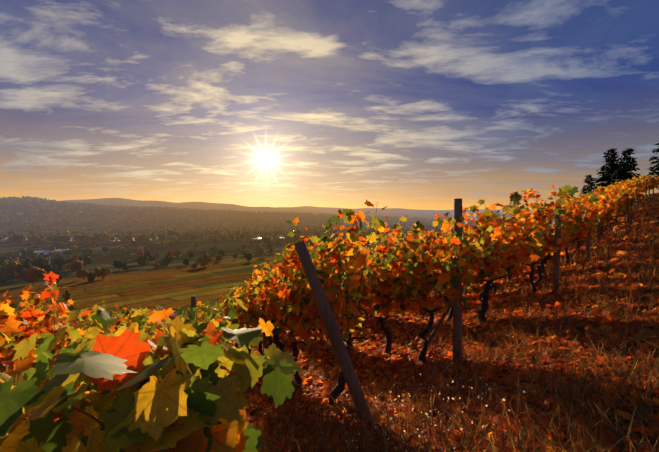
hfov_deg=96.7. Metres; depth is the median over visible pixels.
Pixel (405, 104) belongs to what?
sky
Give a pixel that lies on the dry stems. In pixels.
(442, 408)
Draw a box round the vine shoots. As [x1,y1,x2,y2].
[0,190,613,451]
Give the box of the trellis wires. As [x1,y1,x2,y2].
[258,211,624,353]
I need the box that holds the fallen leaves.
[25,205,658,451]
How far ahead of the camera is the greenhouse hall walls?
561.49 m
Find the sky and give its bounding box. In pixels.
[0,0,658,209]
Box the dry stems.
[422,293,571,451]
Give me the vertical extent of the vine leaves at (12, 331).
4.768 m
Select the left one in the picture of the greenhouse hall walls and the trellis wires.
the greenhouse hall walls
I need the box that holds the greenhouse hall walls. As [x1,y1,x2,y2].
[19,251,63,255]
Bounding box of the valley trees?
[0,196,474,283]
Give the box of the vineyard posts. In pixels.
[191,177,653,430]
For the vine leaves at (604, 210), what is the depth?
11.44 m
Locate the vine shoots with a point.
(91, 416)
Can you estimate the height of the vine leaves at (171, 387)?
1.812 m
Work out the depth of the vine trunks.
5.80 m
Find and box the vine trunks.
[22,213,626,420]
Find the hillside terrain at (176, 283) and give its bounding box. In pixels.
[0,192,658,450]
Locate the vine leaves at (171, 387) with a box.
[0,208,367,451]
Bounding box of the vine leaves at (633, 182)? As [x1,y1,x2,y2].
[180,174,658,315]
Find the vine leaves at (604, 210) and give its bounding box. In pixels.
[109,187,636,334]
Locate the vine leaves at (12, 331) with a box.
[0,184,605,424]
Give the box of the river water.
[2,233,446,240]
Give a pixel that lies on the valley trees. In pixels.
(26, 268)
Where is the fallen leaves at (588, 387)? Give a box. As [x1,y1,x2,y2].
[27,195,658,451]
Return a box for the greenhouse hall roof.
[19,249,68,253]
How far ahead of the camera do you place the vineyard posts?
2.75 m

